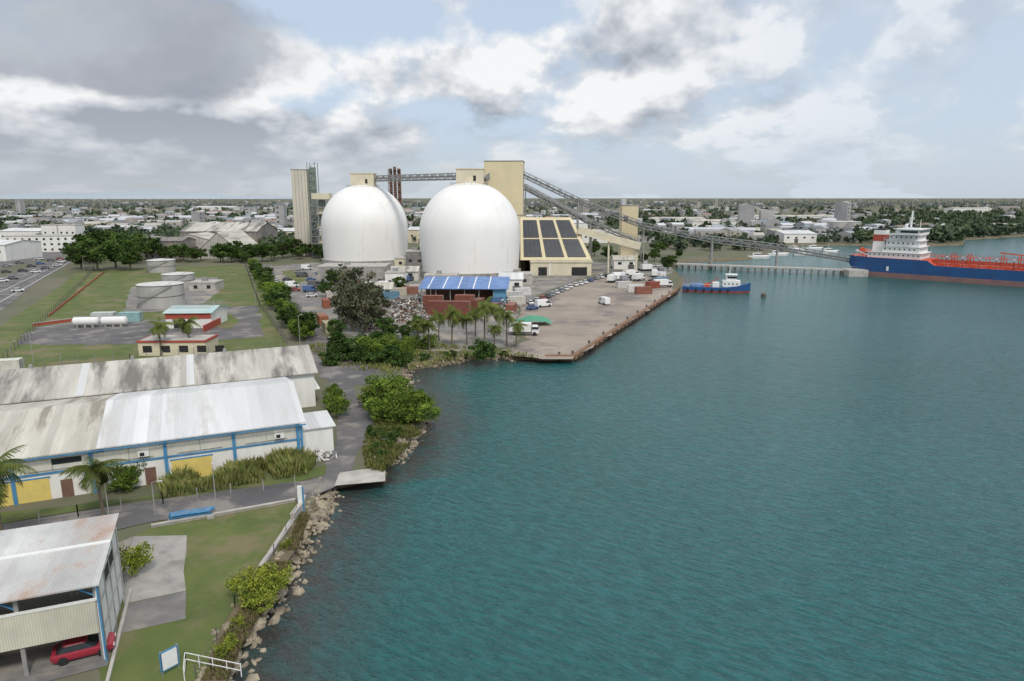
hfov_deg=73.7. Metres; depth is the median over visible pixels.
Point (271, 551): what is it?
coping
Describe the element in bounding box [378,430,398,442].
shoreline bush
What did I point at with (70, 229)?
walls
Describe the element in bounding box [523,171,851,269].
ship conveyor
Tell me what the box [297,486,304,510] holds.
white gate post
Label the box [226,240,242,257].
broadleaf tree
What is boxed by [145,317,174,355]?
coconut palm
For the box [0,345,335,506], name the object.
warehouse
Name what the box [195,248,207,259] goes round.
broadleaf tree
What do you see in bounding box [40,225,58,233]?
walls
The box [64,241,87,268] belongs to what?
broadleaf tree
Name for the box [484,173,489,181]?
dome conveyor gallery
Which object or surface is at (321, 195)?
top house
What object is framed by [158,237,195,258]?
factory shed
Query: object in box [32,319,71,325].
panels
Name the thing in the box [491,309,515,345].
coconut palm
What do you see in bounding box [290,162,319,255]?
preheater tower
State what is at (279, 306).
hedge tree
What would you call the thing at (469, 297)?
shipping container
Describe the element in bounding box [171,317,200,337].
coconut palm
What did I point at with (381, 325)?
broadleaf tree
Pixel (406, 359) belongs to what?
shoreline bush
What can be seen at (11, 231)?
white warehouse
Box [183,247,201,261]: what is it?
broadleaf tree
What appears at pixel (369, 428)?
shoreline bush
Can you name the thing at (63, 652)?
parked car
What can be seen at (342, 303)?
casuarina tree
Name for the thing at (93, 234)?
broadleaf tree
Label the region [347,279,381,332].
casuarina tree
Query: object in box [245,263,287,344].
chain link fence
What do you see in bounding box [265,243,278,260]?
broadleaf tree
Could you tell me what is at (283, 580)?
sea grape shrub
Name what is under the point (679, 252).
broadleaf tree
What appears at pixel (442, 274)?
parapet
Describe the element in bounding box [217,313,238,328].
lawn
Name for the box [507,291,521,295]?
shipping container
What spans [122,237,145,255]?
broadleaf tree
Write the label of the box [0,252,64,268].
side road
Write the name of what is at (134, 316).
shipping container
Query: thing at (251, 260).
hedge tree
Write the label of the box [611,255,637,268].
storage shed
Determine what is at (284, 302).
hedge tree
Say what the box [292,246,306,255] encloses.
broadleaf tree
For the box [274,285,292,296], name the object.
hedge tree
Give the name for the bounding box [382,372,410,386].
mangrove shrub
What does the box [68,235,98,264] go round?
broadleaf tree
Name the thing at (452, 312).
coconut palm
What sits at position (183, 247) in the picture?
broadleaf tree
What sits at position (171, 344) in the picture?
cream gatehouse
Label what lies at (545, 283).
scrapyard ground
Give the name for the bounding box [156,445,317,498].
reed bed
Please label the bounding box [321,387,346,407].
shrub
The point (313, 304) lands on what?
plant road
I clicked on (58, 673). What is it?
shed apron
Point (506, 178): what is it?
headhouse tower
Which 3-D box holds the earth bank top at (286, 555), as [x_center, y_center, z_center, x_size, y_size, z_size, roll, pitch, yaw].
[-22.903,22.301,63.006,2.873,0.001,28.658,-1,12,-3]
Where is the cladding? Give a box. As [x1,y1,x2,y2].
[316,208,324,257]
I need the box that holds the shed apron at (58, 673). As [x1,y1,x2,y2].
[6,536,133,680]
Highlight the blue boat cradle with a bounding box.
[167,506,214,524]
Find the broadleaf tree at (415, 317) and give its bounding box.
[405,315,421,333]
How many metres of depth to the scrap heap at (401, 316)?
195.87 m
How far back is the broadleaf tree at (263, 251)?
373.93 m
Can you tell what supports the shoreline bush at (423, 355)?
on the ground at (38, 290)
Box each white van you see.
[284,281,298,286]
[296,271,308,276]
[301,264,312,269]
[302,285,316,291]
[307,280,319,285]
[535,299,551,306]
[598,296,609,304]
[620,275,631,280]
[654,271,665,276]
[657,267,666,271]
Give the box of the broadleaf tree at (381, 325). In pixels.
[374,317,394,333]
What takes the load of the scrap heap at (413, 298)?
on the scrapyard ground at (545, 283)
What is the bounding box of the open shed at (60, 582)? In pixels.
[0,513,131,680]
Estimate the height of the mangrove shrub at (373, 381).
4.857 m
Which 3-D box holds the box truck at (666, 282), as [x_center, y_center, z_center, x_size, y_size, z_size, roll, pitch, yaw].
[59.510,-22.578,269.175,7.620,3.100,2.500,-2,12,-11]
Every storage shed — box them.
[375,282,395,291]
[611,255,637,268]
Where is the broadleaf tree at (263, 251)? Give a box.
[251,243,270,261]
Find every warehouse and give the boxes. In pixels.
[0,228,40,239]
[0,240,42,260]
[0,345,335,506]
[63,221,110,225]
[196,206,238,209]
[278,228,320,238]
[408,227,419,242]
[572,220,587,228]
[582,229,618,242]
[648,217,705,222]
[685,219,738,226]
[730,215,833,218]
[774,230,816,242]
[944,207,992,212]
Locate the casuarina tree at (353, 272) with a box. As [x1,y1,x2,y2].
[335,263,376,323]
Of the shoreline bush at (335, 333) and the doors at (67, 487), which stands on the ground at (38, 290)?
the shoreline bush at (335, 333)
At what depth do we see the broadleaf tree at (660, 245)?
420.03 m
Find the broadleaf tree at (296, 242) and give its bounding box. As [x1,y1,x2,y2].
[283,237,302,256]
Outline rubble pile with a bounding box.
[313,449,337,461]
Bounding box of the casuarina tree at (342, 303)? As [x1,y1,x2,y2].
[334,278,368,331]
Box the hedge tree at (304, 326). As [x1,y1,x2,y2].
[286,316,316,339]
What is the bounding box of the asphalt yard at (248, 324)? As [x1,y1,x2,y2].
[15,306,264,344]
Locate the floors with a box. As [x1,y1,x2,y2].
[310,199,329,243]
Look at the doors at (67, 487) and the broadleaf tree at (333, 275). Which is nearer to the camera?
the doors at (67, 487)
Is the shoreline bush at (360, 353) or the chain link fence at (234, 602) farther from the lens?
the shoreline bush at (360, 353)
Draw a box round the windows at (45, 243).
[6,238,73,250]
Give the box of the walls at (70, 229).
[58,225,84,233]
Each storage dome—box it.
[321,173,407,265]
[419,168,520,277]
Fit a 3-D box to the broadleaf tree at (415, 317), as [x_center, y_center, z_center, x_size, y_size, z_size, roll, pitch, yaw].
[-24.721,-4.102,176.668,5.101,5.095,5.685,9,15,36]
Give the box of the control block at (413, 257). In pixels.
[405,247,422,269]
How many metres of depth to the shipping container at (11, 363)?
137.94 m
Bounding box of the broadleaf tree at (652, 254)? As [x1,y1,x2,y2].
[648,249,660,260]
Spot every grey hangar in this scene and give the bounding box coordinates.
[179,222,277,242]
[180,232,213,248]
[196,229,257,258]
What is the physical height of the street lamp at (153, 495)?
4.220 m
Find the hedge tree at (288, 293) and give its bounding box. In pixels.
[283,290,291,301]
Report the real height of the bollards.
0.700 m
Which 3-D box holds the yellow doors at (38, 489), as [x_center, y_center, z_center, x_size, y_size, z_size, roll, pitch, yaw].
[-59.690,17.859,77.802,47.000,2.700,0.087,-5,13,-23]
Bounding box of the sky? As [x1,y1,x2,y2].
[0,0,1023,197]
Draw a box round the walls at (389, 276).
[385,272,406,284]
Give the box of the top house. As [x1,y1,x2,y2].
[311,193,331,198]
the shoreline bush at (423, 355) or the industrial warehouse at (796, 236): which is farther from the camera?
the industrial warehouse at (796, 236)
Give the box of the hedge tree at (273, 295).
[262,288,288,304]
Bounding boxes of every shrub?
[104,465,140,491]
[109,459,146,486]
[119,541,153,575]
[211,632,238,659]
[224,564,255,599]
[230,614,244,625]
[231,561,281,609]
[248,589,278,613]
[254,564,293,595]
[279,538,291,549]
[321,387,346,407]
[322,382,339,394]
[322,392,351,417]
[357,382,385,410]
[363,395,393,417]
[364,373,397,397]
[371,389,412,421]
[376,374,414,399]
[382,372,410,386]
[385,398,420,424]
[390,387,435,417]
[407,388,430,407]
[411,397,441,422]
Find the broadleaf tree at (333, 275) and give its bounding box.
[324,268,340,281]
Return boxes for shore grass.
[308,338,537,374]
[362,416,421,471]
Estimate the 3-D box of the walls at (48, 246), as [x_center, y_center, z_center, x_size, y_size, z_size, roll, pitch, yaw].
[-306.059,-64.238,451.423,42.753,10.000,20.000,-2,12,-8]
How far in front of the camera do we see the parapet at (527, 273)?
280.93 m
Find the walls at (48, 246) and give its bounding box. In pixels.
[4,236,74,251]
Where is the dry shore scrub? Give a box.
[202,511,309,680]
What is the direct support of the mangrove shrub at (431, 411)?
on the ground at (38, 290)
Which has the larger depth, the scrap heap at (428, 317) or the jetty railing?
the scrap heap at (428, 317)
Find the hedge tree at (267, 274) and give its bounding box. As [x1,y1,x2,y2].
[257,271,274,279]
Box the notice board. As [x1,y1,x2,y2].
[159,643,179,676]
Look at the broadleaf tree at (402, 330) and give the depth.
167.84 m
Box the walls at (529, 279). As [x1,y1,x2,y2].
[522,275,531,284]
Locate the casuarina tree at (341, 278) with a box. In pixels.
[335,270,363,313]
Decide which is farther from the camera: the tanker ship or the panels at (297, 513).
the tanker ship
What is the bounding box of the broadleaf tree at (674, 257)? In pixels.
[667,255,677,264]
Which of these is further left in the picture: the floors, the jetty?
the floors
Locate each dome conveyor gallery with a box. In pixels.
[374,173,455,181]
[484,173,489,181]
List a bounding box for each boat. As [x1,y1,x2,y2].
[682,265,750,292]
[747,253,770,258]
[767,250,788,255]
[792,247,811,255]
[808,244,822,249]
[819,247,838,253]
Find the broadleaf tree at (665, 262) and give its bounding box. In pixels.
[659,256,673,267]
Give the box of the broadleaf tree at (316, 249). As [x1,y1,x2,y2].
[310,244,322,258]
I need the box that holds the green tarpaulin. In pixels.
[516,315,551,323]
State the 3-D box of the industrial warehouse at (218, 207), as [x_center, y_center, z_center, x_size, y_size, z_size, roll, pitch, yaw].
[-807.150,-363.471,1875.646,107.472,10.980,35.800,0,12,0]
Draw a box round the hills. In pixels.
[0,190,291,198]
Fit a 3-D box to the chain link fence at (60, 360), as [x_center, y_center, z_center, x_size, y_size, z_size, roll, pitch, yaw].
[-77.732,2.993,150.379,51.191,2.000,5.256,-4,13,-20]
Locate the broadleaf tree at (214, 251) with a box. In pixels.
[209,245,224,261]
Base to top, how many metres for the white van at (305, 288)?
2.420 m
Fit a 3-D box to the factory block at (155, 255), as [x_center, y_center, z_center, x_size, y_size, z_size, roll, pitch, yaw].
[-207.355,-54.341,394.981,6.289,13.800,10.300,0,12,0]
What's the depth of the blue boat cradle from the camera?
75.45 m
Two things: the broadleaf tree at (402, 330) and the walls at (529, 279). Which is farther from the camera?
the walls at (529, 279)
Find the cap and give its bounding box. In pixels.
[545,289,677,359]
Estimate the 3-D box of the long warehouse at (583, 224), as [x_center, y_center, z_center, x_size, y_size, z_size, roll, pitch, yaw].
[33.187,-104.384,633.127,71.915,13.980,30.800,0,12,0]
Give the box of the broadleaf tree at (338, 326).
[326,319,347,333]
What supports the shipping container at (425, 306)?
on the scrapyard ground at (545, 283)
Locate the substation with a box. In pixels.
[394,254,405,265]
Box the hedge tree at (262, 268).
[254,265,273,278]
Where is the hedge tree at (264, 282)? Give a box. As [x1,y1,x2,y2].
[261,280,276,291]
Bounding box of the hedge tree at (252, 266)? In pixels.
[248,262,261,271]
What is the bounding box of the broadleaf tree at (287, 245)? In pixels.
[275,241,290,257]
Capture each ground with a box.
[0,198,1023,680]
[328,261,673,351]
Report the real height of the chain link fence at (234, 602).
1.200 m
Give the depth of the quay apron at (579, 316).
206.98 m
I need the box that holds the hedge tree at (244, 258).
[238,251,251,262]
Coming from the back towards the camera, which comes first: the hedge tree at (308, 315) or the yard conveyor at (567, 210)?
the yard conveyor at (567, 210)
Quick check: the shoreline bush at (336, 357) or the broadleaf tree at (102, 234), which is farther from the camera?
the broadleaf tree at (102, 234)
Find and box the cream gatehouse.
[136,334,223,355]
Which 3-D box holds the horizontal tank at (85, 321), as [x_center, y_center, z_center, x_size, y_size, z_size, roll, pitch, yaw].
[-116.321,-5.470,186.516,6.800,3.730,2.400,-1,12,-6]
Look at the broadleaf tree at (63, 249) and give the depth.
375.60 m
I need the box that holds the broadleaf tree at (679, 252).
[675,249,682,255]
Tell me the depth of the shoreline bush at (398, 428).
102.02 m
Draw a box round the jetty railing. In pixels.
[183,652,241,680]
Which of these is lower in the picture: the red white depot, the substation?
the red white depot
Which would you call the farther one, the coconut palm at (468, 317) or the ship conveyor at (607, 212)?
the ship conveyor at (607, 212)
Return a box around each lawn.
[0,264,286,367]
[99,501,296,680]
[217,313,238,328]
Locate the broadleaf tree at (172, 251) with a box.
[162,244,180,258]
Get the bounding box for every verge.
[0,465,325,522]
[281,269,305,283]
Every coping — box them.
[151,498,294,525]
[258,519,294,566]
[290,495,305,514]
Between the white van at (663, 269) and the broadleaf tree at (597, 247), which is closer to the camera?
the white van at (663, 269)
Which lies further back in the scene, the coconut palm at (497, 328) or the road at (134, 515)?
the coconut palm at (497, 328)
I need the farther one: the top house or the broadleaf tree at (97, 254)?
the top house
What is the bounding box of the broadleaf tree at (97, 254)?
[75,239,113,270]
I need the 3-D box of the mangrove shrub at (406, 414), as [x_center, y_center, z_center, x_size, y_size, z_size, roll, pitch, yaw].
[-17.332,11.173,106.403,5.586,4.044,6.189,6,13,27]
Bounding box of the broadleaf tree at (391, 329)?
[384,324,397,337]
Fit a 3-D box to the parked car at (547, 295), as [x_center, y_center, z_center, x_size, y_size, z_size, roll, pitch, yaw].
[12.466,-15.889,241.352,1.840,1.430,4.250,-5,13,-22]
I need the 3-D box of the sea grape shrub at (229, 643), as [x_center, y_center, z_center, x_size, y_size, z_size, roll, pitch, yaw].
[-22.064,23.661,52.852,1.803,1.587,2.057,6,13,25]
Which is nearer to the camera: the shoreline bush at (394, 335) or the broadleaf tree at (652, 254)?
the shoreline bush at (394, 335)
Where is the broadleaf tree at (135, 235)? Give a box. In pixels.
[131,233,142,254]
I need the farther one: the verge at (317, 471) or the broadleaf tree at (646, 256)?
the broadleaf tree at (646, 256)
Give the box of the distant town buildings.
[0,199,1020,242]
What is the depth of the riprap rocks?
69.97 m
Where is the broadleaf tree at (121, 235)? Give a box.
[105,231,134,242]
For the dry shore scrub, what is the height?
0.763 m
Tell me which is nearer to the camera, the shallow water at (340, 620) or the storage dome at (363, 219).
the shallow water at (340, 620)
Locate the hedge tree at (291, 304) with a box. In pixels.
[276,300,298,319]
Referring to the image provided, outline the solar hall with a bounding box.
[520,217,592,274]
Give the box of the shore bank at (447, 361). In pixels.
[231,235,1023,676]
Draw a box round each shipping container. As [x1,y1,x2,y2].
[0,357,23,369]
[90,311,116,317]
[116,311,142,321]
[316,313,328,325]
[321,320,333,333]
[322,298,330,307]
[325,291,333,299]
[382,291,399,299]
[395,287,406,294]
[402,286,418,293]
[409,284,425,291]
[423,295,443,303]
[423,304,427,312]
[427,300,469,310]
[428,310,469,318]
[454,294,474,303]
[472,297,484,308]
[490,295,508,302]
[506,302,516,311]
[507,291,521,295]
[507,296,525,304]
[513,287,530,295]
[615,281,631,288]
[627,284,644,291]
[634,286,652,293]
[645,281,660,287]
[653,276,668,278]
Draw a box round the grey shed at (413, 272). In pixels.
[391,266,420,280]
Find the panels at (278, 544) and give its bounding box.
[267,525,291,561]
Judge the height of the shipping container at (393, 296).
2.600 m
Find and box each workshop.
[418,276,509,303]
[499,272,523,290]
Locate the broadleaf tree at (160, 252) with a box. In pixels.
[156,246,168,257]
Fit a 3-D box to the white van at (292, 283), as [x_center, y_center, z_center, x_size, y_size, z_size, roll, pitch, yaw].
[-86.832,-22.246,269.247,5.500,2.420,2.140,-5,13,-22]
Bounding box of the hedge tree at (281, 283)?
[265,281,287,286]
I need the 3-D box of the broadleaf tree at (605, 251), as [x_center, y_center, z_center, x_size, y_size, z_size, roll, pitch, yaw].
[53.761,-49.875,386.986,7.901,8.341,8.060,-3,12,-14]
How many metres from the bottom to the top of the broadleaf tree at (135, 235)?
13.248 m
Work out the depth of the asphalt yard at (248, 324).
179.34 m
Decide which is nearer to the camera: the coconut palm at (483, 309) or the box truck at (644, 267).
the coconut palm at (483, 309)
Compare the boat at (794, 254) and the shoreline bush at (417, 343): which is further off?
the boat at (794, 254)
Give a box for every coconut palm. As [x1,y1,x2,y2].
[0,445,38,530]
[59,456,129,514]
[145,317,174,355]
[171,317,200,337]
[410,321,423,345]
[415,315,439,351]
[430,309,445,340]
[441,304,464,346]
[456,309,476,344]
[466,306,478,335]
[472,296,501,341]
[484,325,504,350]
[490,306,505,332]
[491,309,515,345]
[508,319,526,347]
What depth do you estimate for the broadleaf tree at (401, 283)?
252.74 m
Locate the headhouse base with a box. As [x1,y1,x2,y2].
[517,214,525,269]
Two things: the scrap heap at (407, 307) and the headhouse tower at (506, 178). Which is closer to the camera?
the scrap heap at (407, 307)
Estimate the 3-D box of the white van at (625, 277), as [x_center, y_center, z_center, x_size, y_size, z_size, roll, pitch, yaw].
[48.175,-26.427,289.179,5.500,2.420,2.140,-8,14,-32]
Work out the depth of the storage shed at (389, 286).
239.47 m
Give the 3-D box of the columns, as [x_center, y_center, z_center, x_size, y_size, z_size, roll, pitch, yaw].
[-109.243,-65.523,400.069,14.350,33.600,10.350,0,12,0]
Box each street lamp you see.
[104,478,115,514]
[151,480,162,514]
[211,462,215,498]
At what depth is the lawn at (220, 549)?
62.20 m
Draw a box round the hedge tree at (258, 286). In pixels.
[256,280,263,289]
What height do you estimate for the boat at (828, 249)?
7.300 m
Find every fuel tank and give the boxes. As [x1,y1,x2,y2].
[136,281,185,308]
[146,258,175,272]
[161,272,194,286]
[827,221,847,228]
[846,221,861,226]
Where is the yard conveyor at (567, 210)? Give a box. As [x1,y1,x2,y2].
[523,184,636,258]
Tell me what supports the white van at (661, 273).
on the scrapyard ground at (545, 283)
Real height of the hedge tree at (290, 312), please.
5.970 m
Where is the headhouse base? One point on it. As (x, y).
(522, 264)
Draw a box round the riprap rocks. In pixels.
[194,352,517,680]
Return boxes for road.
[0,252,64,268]
[3,479,325,529]
[262,264,404,498]
[272,262,340,328]
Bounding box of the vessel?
[318,200,324,220]
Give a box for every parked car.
[7,276,18,279]
[11,288,23,291]
[50,632,115,665]
[306,293,317,296]
[526,305,538,309]
[543,293,551,297]
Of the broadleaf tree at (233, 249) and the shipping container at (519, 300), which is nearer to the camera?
the shipping container at (519, 300)
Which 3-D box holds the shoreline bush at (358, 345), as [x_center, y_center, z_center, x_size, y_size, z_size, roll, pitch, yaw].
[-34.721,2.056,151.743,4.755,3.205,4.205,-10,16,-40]
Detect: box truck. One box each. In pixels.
[509,322,538,335]
[607,274,616,281]
[611,272,628,274]
[623,269,638,275]
[632,273,644,280]
[640,264,655,270]
[652,269,657,275]
[653,279,672,286]
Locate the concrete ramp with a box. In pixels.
[334,467,384,485]
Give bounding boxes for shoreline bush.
[318,350,342,365]
[326,333,351,351]
[326,340,356,360]
[327,355,340,365]
[329,331,350,344]
[345,336,368,343]
[347,346,370,362]
[349,343,363,354]
[355,331,384,343]
[356,334,386,349]
[362,352,373,362]
[364,339,384,354]
[365,424,383,436]
[366,352,387,363]
[370,441,381,449]
[372,344,401,364]
[375,449,389,457]
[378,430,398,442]
[382,333,398,345]
[387,336,415,348]
[387,350,414,366]
[390,426,401,433]
[397,343,416,358]
[400,333,422,348]
[418,333,438,348]
[419,353,430,360]
[442,350,456,356]
[467,338,490,357]
[474,342,496,358]
[474,353,484,360]
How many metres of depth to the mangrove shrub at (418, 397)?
108.86 m
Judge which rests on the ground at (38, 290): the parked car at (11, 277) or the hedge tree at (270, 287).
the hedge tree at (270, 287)
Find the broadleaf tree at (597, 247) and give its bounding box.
[587,241,601,255]
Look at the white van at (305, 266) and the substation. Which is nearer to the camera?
the substation
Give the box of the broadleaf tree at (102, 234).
[95,229,113,241]
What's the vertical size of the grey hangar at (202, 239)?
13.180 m
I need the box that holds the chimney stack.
[388,167,401,205]
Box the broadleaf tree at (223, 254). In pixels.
[212,243,231,262]
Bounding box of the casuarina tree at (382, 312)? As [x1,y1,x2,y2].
[364,285,390,327]
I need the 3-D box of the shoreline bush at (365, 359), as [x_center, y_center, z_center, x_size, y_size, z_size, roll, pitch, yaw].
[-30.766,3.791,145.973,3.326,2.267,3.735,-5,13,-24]
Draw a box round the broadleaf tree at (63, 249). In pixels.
[60,242,75,255]
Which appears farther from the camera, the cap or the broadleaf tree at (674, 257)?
the broadleaf tree at (674, 257)
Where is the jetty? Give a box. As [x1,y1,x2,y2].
[674,260,868,276]
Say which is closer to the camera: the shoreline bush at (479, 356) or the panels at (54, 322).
the shoreline bush at (479, 356)
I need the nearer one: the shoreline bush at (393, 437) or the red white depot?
the shoreline bush at (393, 437)
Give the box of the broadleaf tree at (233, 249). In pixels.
[222,245,238,261]
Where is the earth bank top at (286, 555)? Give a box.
[200,512,308,680]
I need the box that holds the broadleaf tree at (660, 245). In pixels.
[653,242,666,253]
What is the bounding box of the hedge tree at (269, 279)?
[260,277,274,286]
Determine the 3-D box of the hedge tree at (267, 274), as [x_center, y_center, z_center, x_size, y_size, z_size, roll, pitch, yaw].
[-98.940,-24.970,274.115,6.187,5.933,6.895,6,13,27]
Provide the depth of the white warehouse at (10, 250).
389.51 m
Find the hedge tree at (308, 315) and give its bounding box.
[289,311,319,338]
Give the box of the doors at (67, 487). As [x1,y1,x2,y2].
[60,467,156,496]
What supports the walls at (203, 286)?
on the lawn at (107, 290)
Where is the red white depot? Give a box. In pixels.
[162,301,228,331]
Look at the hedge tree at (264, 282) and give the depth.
244.78 m
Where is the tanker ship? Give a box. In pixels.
[849,211,1023,286]
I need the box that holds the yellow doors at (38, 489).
[0,455,212,506]
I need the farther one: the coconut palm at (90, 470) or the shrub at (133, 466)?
the shrub at (133, 466)
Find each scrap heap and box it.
[364,323,397,331]
[380,296,418,308]
[383,311,409,323]
[390,300,427,315]
[407,294,422,303]
[408,315,436,322]
[499,298,521,307]
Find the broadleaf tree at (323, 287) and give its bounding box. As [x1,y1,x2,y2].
[316,281,335,292]
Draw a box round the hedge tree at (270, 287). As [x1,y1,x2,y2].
[261,282,283,304]
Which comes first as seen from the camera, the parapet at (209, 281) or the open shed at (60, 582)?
the open shed at (60, 582)
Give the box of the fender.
[559,291,677,361]
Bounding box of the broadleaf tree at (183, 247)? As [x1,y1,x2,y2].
[176,243,187,261]
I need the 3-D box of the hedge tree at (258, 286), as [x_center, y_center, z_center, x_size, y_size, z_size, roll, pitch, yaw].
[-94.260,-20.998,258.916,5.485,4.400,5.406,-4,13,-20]
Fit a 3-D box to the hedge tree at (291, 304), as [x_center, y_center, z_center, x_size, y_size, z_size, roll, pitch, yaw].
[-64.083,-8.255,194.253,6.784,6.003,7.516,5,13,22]
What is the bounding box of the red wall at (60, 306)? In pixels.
[49,271,104,316]
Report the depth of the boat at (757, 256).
407.77 m
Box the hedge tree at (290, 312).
[275,306,296,327]
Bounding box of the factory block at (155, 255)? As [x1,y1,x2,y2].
[144,234,161,258]
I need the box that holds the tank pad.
[123,277,218,311]
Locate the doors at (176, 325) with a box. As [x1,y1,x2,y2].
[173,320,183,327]
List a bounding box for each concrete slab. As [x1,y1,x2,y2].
[116,591,185,633]
[122,535,186,603]
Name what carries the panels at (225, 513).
on the lawn at (220, 549)
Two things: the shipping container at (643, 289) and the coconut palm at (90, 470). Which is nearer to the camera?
the coconut palm at (90, 470)
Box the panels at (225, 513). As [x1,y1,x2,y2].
[151,500,294,527]
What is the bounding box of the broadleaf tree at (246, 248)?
[236,244,257,261]
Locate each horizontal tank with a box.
[72,313,99,327]
[100,315,127,326]
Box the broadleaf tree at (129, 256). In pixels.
[113,246,143,269]
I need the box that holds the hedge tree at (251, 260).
[248,258,257,264]
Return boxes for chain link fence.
[0,266,94,357]
[3,475,295,526]
[24,339,280,365]
[194,506,296,678]
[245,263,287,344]
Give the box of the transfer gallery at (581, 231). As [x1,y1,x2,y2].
[577,227,640,272]
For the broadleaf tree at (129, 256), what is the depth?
328.49 m
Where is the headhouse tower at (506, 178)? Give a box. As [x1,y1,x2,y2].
[484,160,524,213]
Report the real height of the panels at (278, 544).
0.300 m
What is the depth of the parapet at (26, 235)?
443.05 m
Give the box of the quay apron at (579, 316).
[496,276,673,358]
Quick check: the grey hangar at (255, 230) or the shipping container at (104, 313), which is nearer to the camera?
the shipping container at (104, 313)
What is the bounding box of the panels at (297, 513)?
[290,497,305,521]
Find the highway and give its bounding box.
[0,256,71,311]
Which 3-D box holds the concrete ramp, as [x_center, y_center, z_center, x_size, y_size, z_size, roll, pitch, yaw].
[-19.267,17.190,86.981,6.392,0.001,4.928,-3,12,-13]
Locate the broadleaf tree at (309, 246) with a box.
[300,243,312,256]
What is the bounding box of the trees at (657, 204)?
[0,198,1023,208]
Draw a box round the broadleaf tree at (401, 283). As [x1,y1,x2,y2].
[391,276,408,287]
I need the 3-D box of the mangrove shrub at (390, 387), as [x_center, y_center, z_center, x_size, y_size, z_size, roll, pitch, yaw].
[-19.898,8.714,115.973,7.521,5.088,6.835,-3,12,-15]
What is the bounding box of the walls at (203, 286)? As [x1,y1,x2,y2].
[189,281,223,290]
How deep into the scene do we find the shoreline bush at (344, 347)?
148.09 m
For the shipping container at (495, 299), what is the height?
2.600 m
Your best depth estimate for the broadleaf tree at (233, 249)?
369.67 m
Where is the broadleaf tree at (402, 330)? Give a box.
[397,324,412,336]
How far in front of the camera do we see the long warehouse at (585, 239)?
530.94 m
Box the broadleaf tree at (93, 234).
[73,231,104,259]
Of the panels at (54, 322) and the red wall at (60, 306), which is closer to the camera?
the panels at (54, 322)
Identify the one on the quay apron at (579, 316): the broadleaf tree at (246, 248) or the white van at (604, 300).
the white van at (604, 300)
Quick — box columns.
[309,199,325,257]
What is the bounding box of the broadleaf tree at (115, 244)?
[99,238,128,268]
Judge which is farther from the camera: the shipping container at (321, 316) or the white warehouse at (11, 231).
the white warehouse at (11, 231)
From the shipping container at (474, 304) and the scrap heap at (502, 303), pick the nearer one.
the shipping container at (474, 304)
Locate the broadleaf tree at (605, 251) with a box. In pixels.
[600,245,613,256]
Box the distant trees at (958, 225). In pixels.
[0,204,1023,249]
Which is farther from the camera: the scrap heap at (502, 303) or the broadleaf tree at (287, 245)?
the broadleaf tree at (287, 245)
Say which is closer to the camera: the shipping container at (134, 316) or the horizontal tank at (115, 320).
the horizontal tank at (115, 320)
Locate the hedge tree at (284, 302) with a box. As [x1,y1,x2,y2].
[273,298,285,307]
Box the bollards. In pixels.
[558,291,669,353]
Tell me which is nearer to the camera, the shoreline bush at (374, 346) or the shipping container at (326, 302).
the shoreline bush at (374, 346)
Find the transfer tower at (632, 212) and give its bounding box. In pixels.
[618,205,638,254]
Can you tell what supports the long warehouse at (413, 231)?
on the ground at (38, 290)
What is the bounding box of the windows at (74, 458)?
[51,455,81,464]
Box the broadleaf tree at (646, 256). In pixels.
[638,253,648,261]
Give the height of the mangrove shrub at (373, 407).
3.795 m
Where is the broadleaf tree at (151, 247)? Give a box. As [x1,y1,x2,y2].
[135,236,160,259]
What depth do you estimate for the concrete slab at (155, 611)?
58.56 m
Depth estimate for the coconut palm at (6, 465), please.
67.54 m
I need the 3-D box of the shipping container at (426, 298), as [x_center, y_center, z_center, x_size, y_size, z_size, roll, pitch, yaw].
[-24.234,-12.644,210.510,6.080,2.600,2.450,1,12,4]
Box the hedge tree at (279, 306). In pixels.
[273,303,285,312]
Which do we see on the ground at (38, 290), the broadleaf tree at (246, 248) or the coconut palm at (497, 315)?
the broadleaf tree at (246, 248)
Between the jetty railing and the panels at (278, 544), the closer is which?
the jetty railing
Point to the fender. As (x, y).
(625, 325)
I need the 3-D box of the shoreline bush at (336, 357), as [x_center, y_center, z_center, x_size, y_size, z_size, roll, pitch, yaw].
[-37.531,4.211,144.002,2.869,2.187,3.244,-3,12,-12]
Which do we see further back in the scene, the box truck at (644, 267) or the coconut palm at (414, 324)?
the box truck at (644, 267)
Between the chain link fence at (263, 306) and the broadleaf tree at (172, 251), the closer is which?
the chain link fence at (263, 306)
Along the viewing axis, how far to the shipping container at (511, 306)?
209.37 m
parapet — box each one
[3,234,77,236]
[188,279,223,282]
[316,263,390,267]
[384,270,406,273]
[424,273,458,275]
[503,271,532,274]
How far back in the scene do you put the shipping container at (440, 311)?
198.56 m
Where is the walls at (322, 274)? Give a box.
[317,264,390,283]
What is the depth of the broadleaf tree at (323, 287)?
241.30 m
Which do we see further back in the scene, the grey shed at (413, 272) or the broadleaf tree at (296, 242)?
the broadleaf tree at (296, 242)
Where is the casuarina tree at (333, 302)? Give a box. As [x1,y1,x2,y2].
[328,281,352,321]
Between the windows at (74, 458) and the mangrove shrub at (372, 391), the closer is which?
the windows at (74, 458)
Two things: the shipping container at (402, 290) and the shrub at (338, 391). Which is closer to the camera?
the shrub at (338, 391)
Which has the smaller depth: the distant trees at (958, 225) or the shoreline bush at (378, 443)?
the shoreline bush at (378, 443)
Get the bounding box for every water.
[232,274,711,680]
[385,236,1023,680]

